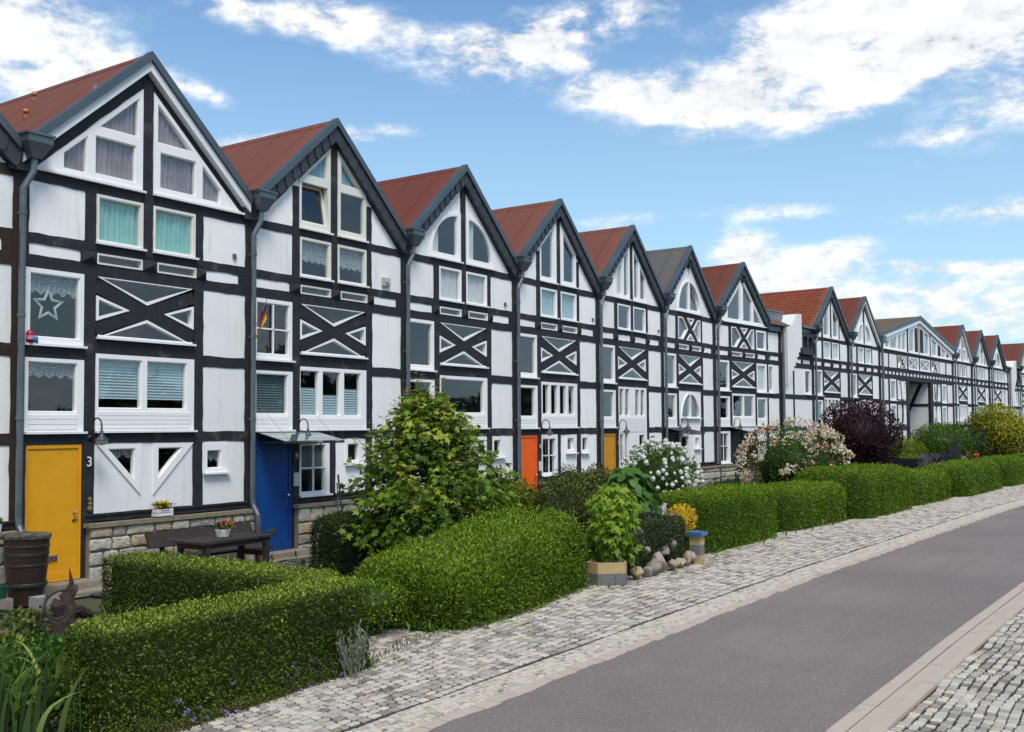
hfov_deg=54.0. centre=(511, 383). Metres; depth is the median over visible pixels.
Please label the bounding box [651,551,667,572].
boulder
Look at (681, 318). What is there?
window
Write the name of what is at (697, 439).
window
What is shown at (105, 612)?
daylily clump
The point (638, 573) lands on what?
boulder
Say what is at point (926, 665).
gutter joint slabs
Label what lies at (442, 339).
window
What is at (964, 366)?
window
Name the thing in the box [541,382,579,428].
window
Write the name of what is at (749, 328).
terraced house
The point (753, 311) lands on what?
window
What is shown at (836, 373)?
window
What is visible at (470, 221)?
window
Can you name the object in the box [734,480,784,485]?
hedge
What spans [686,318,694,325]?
window
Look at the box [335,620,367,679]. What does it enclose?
silver plant
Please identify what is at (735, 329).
window
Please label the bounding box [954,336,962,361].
window
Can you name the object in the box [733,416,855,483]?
flowering shrub
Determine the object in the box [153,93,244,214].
window
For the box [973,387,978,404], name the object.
window
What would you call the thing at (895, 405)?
window
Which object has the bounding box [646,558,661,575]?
boulder
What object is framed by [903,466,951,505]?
hedge
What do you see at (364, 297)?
window
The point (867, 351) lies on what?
window
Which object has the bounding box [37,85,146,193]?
window
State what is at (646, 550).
boulder
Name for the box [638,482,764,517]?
hedge
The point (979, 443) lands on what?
shrub
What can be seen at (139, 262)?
window
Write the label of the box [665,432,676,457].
door
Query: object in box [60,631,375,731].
ground cover
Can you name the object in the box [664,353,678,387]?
window
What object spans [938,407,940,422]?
window
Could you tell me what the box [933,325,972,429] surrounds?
terraced house
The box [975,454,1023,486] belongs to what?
hedge
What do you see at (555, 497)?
cypress shrub
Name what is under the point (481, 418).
window
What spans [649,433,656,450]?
window
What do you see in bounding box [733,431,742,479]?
door
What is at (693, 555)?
boulder
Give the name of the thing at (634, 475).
leaved shrub
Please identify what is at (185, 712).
lilac flowers
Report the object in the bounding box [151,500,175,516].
flower crate
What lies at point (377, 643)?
garden path
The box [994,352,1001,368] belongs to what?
window
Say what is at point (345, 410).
window
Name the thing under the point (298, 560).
door mat
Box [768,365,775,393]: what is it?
window
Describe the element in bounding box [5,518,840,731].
ground
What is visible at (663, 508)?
white flowers
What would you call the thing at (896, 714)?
kerb plaza
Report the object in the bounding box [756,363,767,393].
window
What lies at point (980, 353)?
window
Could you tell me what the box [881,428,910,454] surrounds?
shrub
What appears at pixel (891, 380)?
window
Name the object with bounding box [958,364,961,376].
window
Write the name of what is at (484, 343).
window
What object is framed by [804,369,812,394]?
window
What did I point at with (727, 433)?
window
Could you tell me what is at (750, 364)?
window
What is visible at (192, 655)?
hedge
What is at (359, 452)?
window
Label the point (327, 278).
window
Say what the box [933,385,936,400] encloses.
window
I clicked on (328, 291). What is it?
window
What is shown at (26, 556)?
rain barrel
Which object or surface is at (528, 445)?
door
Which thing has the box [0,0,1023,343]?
sky
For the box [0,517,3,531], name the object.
potted plant
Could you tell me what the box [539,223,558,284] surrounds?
window
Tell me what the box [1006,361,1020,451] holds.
link building
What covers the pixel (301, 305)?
window
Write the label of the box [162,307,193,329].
window
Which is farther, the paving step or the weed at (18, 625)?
the paving step
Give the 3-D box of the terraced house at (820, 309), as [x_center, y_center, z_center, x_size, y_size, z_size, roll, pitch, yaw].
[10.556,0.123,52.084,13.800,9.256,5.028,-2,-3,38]
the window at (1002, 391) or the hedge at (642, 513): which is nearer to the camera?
the hedge at (642, 513)
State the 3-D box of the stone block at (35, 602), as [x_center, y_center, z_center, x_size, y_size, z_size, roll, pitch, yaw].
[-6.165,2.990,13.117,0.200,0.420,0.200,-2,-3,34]
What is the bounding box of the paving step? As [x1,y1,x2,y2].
[276,556,317,568]
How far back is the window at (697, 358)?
37.13 m
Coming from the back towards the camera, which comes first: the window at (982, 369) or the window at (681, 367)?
the window at (982, 369)
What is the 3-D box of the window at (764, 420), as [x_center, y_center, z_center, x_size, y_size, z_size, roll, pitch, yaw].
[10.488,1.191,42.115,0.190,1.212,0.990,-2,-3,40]
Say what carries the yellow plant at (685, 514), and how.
on the ground at (92, 603)
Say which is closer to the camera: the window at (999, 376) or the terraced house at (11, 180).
the terraced house at (11, 180)
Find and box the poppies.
[965,452,984,459]
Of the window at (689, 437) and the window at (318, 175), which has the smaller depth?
the window at (318, 175)
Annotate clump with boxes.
[0,610,97,731]
[0,667,71,731]
[1,637,77,707]
[62,600,141,631]
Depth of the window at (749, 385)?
40.91 m
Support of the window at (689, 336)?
in the terraced house at (690, 311)
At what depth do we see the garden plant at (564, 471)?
25.13 m
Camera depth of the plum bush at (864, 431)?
38.46 m
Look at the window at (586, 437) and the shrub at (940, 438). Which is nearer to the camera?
the window at (586, 437)
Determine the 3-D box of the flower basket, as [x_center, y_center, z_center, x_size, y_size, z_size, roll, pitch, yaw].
[-4.876,2.441,17.019,0.383,0.301,0.444,-1,-3,18]
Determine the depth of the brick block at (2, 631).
11.91 m
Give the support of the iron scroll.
on the ground at (92, 603)
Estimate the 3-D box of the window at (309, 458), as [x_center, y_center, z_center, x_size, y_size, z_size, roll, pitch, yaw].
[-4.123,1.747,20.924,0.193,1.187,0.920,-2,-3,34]
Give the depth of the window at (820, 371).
47.32 m
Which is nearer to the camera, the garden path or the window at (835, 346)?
the garden path
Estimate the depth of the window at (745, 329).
41.06 m
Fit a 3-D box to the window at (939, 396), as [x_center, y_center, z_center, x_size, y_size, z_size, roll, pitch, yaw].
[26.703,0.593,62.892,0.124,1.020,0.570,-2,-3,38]
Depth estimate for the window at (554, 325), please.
28.89 m
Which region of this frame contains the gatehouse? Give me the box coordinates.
[874,316,954,439]
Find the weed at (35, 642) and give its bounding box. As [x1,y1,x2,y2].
[9,629,102,690]
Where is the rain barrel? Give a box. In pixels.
[1,531,51,606]
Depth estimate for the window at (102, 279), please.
17.50 m
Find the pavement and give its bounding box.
[171,484,1023,731]
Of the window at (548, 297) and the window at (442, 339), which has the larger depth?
the window at (548, 297)
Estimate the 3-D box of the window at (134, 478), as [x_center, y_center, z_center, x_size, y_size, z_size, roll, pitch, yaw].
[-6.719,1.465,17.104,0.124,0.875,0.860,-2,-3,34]
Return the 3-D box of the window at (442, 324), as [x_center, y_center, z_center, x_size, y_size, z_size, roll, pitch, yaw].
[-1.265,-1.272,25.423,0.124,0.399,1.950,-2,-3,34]
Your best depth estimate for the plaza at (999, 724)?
9.52 m
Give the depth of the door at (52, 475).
16.13 m
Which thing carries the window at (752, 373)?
in the terraced house at (749, 328)
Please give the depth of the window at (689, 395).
37.01 m
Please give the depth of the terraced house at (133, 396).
17.45 m
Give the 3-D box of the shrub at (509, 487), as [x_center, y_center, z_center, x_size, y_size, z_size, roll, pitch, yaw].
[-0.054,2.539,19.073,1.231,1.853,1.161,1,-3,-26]
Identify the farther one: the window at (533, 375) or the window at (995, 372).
the window at (995, 372)
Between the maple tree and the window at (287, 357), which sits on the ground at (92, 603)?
the maple tree
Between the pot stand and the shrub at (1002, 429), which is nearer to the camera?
the pot stand
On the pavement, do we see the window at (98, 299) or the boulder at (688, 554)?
the boulder at (688, 554)
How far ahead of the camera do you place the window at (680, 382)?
37.05 m
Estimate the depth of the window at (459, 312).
25.04 m
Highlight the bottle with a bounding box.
[26,330,33,342]
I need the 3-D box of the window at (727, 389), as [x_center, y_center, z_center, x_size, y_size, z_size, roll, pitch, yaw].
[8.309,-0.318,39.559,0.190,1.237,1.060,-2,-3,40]
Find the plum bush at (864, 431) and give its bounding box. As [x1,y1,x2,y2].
[815,398,903,464]
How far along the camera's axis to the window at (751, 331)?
41.68 m
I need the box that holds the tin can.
[34,335,37,342]
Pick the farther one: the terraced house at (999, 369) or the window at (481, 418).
the terraced house at (999, 369)
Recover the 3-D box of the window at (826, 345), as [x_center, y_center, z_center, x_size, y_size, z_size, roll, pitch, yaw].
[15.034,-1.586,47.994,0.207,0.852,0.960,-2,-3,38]
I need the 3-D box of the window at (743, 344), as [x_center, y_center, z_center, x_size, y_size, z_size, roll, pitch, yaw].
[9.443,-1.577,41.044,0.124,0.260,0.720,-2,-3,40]
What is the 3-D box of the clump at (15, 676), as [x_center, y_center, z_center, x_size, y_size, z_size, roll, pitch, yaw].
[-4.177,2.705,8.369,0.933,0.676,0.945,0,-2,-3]
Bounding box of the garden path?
[361,626,448,658]
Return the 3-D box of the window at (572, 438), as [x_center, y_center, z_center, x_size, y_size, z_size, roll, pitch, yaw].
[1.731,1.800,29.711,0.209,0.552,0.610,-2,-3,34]
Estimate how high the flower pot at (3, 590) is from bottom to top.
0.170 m
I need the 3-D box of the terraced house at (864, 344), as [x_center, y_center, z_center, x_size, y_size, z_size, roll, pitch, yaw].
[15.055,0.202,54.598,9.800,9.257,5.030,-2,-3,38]
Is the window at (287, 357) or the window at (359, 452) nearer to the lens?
the window at (287, 357)
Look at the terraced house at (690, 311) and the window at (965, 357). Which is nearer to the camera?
the terraced house at (690, 311)
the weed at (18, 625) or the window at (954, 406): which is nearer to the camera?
the weed at (18, 625)
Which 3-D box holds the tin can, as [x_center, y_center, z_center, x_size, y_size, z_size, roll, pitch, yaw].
[-7.514,-0.704,15.841,0.068,0.120,0.070,-2,-3,34]
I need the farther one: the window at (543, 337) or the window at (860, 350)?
the window at (860, 350)
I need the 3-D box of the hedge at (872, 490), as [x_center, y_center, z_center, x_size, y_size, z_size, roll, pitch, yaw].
[10.101,3.082,29.737,2.516,1.491,4.656,-2,-3,37]
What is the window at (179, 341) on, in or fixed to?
in the terraced house at (133, 396)
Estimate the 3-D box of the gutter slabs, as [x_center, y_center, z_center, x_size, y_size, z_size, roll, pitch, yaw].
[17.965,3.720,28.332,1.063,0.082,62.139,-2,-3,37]
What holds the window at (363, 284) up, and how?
in the terraced house at (328, 344)
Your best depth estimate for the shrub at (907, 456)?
39.98 m
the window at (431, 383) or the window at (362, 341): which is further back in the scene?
the window at (431, 383)
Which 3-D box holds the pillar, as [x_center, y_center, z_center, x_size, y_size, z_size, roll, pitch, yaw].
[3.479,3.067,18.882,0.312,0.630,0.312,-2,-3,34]
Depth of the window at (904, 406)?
57.38 m
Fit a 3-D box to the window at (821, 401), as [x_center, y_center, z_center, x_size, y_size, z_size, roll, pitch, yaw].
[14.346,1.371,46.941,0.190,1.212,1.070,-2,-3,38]
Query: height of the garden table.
0.765 m
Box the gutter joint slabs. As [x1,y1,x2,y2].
[846,590,1022,731]
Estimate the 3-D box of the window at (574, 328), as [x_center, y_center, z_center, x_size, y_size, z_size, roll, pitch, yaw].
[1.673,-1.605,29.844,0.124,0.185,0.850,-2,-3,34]
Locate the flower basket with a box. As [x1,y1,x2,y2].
[208,519,235,536]
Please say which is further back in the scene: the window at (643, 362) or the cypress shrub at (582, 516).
the window at (643, 362)
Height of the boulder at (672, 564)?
0.198 m
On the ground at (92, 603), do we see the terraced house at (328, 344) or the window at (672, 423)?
the terraced house at (328, 344)
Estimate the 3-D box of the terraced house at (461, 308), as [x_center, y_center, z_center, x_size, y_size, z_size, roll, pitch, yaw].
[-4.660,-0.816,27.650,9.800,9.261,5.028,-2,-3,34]
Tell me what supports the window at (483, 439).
in the terraced house at (461, 308)
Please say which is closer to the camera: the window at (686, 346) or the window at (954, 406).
the window at (686, 346)
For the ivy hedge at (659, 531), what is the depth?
18.12 m
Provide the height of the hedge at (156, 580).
1.112 m
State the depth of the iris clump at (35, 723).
7.92 m
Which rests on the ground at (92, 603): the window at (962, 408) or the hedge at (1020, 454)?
the hedge at (1020, 454)
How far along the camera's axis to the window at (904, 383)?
57.40 m
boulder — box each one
[630,566,643,579]
[642,546,650,554]
[643,566,651,577]
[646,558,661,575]
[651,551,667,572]
[660,545,669,555]
[667,559,677,569]
[668,538,676,551]
[675,558,686,567]
[683,551,691,564]
[684,550,695,561]
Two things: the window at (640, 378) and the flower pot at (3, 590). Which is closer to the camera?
the flower pot at (3, 590)
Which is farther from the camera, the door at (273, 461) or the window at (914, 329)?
the window at (914, 329)
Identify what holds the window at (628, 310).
in the terraced house at (631, 346)
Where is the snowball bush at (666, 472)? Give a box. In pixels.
[620,438,704,494]
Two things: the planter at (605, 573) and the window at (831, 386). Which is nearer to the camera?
the planter at (605, 573)
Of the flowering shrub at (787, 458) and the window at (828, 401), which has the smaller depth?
the flowering shrub at (787, 458)
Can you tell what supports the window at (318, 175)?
in the terraced house at (328, 344)
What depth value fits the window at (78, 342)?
16.29 m
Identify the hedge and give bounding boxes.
[60,573,371,731]
[99,550,343,629]
[308,508,395,577]
[348,502,595,632]
[605,513,687,574]
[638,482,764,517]
[644,482,778,553]
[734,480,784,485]
[747,479,847,531]
[793,462,912,518]
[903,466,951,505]
[921,457,1002,496]
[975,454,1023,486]
[1008,452,1023,459]
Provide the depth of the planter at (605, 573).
16.30 m
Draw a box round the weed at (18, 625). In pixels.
[0,604,54,641]
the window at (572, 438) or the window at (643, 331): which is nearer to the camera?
the window at (572, 438)
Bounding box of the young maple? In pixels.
[585,483,643,566]
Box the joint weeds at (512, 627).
[264,547,803,703]
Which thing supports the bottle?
on the terraced house at (133, 396)
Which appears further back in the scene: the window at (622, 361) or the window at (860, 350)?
the window at (860, 350)
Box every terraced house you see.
[0,51,258,600]
[0,112,29,596]
[220,118,407,564]
[377,164,519,520]
[492,198,600,493]
[579,224,665,490]
[646,245,720,488]
[701,262,790,481]
[760,286,850,464]
[838,296,880,463]
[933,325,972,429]
[966,330,990,457]
[984,335,1011,454]
[1001,343,1023,449]
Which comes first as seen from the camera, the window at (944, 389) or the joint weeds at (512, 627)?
the joint weeds at (512, 627)
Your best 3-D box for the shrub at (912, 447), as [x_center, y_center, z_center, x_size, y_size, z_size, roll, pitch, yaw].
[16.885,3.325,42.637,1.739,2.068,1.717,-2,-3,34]
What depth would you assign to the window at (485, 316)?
26.01 m
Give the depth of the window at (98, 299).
16.98 m
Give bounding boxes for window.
[23,357,87,433]
[25,266,87,348]
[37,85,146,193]
[94,353,197,432]
[95,320,196,345]
[96,194,146,251]
[96,295,129,320]
[97,253,142,270]
[97,276,191,305]
[97,444,141,493]
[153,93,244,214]
[153,205,198,259]
[153,443,192,493]
[157,262,196,277]
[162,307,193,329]
[203,443,231,474]
[256,297,295,362]
[256,370,295,431]
[299,148,333,235]
[299,441,332,497]
[300,236,334,282]
[300,304,364,326]
[300,319,321,339]
[300,339,367,359]
[300,366,369,430]
[301,285,330,297]
[337,151,369,242]
[337,244,369,287]
[341,291,366,302]
[344,327,365,345]
[345,440,366,465]
[410,318,436,371]
[410,379,434,425]
[429,212,463,263]
[439,266,464,303]
[439,336,454,351]
[440,306,461,316]
[440,322,485,340]
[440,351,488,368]
[440,375,489,428]
[466,215,496,270]
[466,271,489,307]
[468,311,487,320]
[472,341,486,356]
[476,437,486,455]
[492,437,507,458]
[520,333,539,378]
[521,385,540,428]
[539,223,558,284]
[540,287,559,319]
[541,322,556,330]
[541,336,574,351]
[541,347,552,361]
[541,361,578,375]
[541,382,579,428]
[541,434,558,476]
[560,223,578,288]
[561,291,578,322]
[563,326,576,333]
[565,351,576,365]
[566,435,578,453]
[581,435,591,453]
[599,344,617,383]
[600,390,617,427]
[615,246,631,300]
[617,303,632,331]
[618,346,644,359]
[618,356,626,368]
[618,368,647,380]
[618,386,646,467]
[632,246,648,304]
[633,307,647,333]
[636,359,645,371]
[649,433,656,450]
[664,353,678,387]
[664,393,678,427]
[677,280,702,315]
[678,316,687,338]
[679,344,688,349]
[679,355,699,366]
[679,364,685,374]
[679,374,702,384]
[680,435,693,463]
[681,393,701,418]
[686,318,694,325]
[686,334,693,340]
[692,320,700,341]
[693,366,700,376]
[694,436,702,449]
[716,359,731,391]
[716,396,731,426]
[717,431,732,463]
[723,277,766,327]
[731,326,740,346]
[732,351,741,356]
[732,361,753,371]
[732,369,738,378]
[732,378,755,388]
[732,393,755,426]
[739,342,747,348]
[740,328,747,334]
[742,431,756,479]
[745,329,753,349]
[747,371,754,380]
[756,330,767,351]
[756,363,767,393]
[757,398,767,426]
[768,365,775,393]
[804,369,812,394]
[814,369,822,395]
[815,400,822,425]
[823,303,831,338]
[823,341,831,359]
[824,371,838,379]
[824,385,840,393]
[824,398,839,423]
[831,301,838,339]
[832,343,840,360]
[850,373,858,397]
[856,323,864,344]
[858,347,864,363]
[858,374,870,381]
[859,388,872,395]
[864,323,872,345]
[865,348,871,364]
[880,329,907,352]
[890,379,897,400]
[890,404,896,424]
[897,381,901,398]
[898,406,901,423]
[902,382,905,399]
[903,356,906,368]
[903,406,906,423]
[908,324,919,354]
[908,357,919,370]
[919,325,930,356]
[920,359,931,372]
[930,335,952,360]
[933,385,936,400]
[934,407,936,422]
[938,385,940,400]
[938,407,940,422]
[942,384,947,403]
[942,406,946,425]
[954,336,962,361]
[954,385,959,403]
[954,406,958,421]
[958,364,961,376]
[959,405,967,424]
[962,336,970,363]
[963,365,967,377]
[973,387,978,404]
[976,342,987,366]
[977,367,981,379]
[981,368,984,379]
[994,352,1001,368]
[994,370,997,381]
[997,371,1000,381]
[1001,371,1004,382]
[1001,390,1004,404]
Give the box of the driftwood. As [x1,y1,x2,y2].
[48,573,99,639]
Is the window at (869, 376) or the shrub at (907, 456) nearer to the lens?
the shrub at (907, 456)
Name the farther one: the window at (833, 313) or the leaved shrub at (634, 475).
the window at (833, 313)
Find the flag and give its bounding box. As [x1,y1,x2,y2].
[251,299,266,339]
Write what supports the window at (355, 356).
in the terraced house at (328, 344)
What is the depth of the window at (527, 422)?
28.04 m
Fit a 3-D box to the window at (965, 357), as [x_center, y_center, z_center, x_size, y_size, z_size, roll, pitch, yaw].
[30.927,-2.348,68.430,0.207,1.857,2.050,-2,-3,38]
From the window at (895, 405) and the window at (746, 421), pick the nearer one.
the window at (746, 421)
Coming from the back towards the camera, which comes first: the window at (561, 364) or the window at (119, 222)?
the window at (561, 364)
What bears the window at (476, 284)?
in the terraced house at (461, 308)
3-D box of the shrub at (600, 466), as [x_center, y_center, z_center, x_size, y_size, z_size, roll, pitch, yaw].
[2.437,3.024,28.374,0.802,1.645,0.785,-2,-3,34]
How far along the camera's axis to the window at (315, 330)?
20.88 m
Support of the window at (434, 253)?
in the terraced house at (461, 308)
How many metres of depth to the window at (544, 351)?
28.66 m
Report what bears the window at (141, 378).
in the terraced house at (133, 396)
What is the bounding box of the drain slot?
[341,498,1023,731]
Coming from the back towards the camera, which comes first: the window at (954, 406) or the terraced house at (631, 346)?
the window at (954, 406)
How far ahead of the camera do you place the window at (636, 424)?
32.98 m
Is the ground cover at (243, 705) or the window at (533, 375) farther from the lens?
the window at (533, 375)
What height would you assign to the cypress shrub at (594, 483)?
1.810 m
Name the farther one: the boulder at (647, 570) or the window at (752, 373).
the window at (752, 373)
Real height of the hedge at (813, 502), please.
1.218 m
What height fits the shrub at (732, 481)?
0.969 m
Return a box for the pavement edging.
[346,499,1023,731]
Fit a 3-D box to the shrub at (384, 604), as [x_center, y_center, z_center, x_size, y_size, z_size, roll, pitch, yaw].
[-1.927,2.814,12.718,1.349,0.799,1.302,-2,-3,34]
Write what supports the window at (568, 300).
in the terraced house at (558, 279)
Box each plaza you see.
[866,599,1023,731]
[886,610,1023,731]
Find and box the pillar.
[686,530,707,564]
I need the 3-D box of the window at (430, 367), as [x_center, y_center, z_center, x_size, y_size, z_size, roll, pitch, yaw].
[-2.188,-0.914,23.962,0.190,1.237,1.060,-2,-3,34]
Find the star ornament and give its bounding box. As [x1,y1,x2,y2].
[32,289,62,320]
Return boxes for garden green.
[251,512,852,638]
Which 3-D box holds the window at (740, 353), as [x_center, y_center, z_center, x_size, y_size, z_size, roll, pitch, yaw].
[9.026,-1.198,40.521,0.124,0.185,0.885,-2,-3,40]
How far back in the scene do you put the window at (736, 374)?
40.33 m
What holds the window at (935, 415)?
in the gatehouse
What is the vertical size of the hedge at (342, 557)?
1.186 m
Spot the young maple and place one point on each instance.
(611, 525)
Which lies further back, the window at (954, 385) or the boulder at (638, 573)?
the window at (954, 385)
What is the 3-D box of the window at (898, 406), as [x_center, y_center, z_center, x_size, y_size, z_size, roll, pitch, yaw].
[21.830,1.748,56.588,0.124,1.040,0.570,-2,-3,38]
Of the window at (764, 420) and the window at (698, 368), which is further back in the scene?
the window at (764, 420)
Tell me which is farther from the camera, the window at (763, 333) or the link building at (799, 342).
the link building at (799, 342)
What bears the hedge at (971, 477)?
on the ground at (92, 603)
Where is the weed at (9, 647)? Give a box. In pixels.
[0,630,72,673]
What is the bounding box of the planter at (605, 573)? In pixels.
[586,559,626,586]
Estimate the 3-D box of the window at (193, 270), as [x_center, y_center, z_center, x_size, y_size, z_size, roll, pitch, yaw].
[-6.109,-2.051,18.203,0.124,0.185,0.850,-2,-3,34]
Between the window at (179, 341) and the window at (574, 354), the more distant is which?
the window at (574, 354)
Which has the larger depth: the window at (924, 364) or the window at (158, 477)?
the window at (924, 364)
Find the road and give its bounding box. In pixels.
[431,506,1023,731]
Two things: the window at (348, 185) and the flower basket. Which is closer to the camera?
the flower basket
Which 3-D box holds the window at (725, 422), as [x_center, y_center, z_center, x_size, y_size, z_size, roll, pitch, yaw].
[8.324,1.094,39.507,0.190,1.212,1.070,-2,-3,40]
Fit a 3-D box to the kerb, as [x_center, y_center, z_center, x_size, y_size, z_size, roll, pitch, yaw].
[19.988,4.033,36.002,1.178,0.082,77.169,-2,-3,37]
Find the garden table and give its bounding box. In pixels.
[173,532,273,572]
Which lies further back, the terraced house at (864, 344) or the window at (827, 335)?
the terraced house at (864, 344)
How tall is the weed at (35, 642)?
0.632 m
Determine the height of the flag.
0.846 m
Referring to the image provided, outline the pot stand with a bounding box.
[0,597,12,611]
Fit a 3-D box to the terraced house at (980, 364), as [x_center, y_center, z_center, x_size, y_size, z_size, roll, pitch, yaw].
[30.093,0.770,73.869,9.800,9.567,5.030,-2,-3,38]
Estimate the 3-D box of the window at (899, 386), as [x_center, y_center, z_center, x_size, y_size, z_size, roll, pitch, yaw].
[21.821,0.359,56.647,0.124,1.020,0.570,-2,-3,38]
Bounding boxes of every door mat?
[90,592,110,597]
[283,557,318,563]
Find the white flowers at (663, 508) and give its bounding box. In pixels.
[638,503,682,527]
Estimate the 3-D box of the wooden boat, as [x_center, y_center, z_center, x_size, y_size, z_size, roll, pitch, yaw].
[16.098,3.183,40.075,4.520,1.760,1.240,1,-3,-21]
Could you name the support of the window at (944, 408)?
in the gatehouse
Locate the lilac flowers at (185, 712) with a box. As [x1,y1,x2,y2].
[175,653,342,721]
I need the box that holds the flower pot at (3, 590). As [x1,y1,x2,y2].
[0,585,7,599]
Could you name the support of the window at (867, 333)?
in the terraced house at (864, 344)
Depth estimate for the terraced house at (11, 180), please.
15.53 m
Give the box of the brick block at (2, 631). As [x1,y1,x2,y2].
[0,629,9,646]
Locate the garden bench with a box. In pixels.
[144,522,273,561]
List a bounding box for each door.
[25,445,81,582]
[255,440,290,550]
[521,435,537,492]
[604,434,615,483]
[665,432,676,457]
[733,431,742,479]
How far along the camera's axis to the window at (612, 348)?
32.06 m
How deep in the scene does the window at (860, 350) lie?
51.89 m
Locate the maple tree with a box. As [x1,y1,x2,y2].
[332,369,522,558]
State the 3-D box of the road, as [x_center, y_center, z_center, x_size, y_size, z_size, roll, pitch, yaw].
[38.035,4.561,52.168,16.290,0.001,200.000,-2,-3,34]
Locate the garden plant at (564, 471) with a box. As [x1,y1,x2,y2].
[550,462,585,488]
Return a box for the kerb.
[405,504,1023,731]
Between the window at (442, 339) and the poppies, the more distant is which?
the poppies
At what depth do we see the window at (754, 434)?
41.44 m
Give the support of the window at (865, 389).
in the terraced house at (864, 344)
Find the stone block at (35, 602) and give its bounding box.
[28,595,51,630]
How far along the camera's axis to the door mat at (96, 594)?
15.59 m
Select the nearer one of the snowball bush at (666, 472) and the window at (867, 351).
the snowball bush at (666, 472)
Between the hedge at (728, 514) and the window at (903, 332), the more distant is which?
the window at (903, 332)
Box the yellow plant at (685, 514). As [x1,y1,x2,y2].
[667,503,698,546]
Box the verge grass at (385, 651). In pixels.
[370,573,629,662]
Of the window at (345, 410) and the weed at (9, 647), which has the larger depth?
the window at (345, 410)
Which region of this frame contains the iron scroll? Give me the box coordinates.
[39,589,68,660]
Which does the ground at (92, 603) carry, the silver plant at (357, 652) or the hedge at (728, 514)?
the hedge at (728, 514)
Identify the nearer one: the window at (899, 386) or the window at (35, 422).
the window at (35, 422)
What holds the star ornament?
hanging from the terraced house at (133, 396)
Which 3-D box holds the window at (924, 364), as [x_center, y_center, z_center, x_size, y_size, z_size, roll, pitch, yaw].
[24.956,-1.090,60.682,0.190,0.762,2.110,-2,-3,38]
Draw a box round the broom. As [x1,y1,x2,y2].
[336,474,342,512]
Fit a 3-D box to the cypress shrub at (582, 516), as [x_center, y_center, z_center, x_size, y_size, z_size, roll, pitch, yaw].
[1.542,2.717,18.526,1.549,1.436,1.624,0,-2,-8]
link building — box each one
[781,314,816,444]
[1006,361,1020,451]
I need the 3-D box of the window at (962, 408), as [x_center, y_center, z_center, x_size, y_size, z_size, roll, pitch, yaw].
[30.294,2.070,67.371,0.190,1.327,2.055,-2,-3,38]
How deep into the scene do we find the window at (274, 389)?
20.11 m
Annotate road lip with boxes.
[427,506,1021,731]
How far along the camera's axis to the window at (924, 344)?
60.60 m
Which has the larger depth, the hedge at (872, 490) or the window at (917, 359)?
the window at (917, 359)
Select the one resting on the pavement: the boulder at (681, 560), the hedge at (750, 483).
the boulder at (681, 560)
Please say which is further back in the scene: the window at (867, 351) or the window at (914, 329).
the window at (914, 329)
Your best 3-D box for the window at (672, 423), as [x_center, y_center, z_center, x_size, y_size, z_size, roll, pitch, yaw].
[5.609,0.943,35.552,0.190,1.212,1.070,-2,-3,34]
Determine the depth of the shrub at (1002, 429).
58.20 m
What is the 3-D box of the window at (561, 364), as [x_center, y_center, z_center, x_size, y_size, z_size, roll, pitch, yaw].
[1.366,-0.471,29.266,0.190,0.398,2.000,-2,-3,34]
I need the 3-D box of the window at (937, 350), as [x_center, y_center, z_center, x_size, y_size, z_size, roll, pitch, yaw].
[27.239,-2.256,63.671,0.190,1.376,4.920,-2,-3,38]
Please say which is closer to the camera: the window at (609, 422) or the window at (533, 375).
the window at (533, 375)
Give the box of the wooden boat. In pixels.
[865,441,960,468]
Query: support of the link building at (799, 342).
on the ground at (92, 603)
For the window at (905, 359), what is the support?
in the gatehouse
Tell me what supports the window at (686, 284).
in the terraced house at (690, 311)
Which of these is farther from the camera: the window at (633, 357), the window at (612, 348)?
the window at (633, 357)
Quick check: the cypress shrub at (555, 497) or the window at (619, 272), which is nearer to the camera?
the cypress shrub at (555, 497)
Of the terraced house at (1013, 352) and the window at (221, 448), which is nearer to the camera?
the window at (221, 448)
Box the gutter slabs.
[825,582,1023,731]
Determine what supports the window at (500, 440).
in the terraced house at (461, 308)
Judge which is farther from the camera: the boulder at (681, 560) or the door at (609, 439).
the door at (609, 439)
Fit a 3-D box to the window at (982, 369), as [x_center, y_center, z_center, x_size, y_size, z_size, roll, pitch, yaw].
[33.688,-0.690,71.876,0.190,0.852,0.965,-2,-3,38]
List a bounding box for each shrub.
[338,574,412,635]
[480,470,539,516]
[520,472,599,518]
[546,467,640,517]
[561,492,637,560]
[585,462,608,482]
[604,465,662,516]
[702,475,762,487]
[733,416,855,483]
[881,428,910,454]
[889,438,929,457]
[895,452,919,458]
[907,422,977,457]
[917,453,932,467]
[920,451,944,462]
[932,421,991,459]
[962,402,1023,456]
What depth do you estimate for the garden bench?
17.54 m
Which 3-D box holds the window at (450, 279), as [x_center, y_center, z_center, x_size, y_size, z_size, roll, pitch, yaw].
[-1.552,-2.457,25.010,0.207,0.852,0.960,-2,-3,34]
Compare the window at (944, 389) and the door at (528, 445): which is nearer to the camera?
the door at (528, 445)
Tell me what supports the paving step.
on the ground at (92, 603)

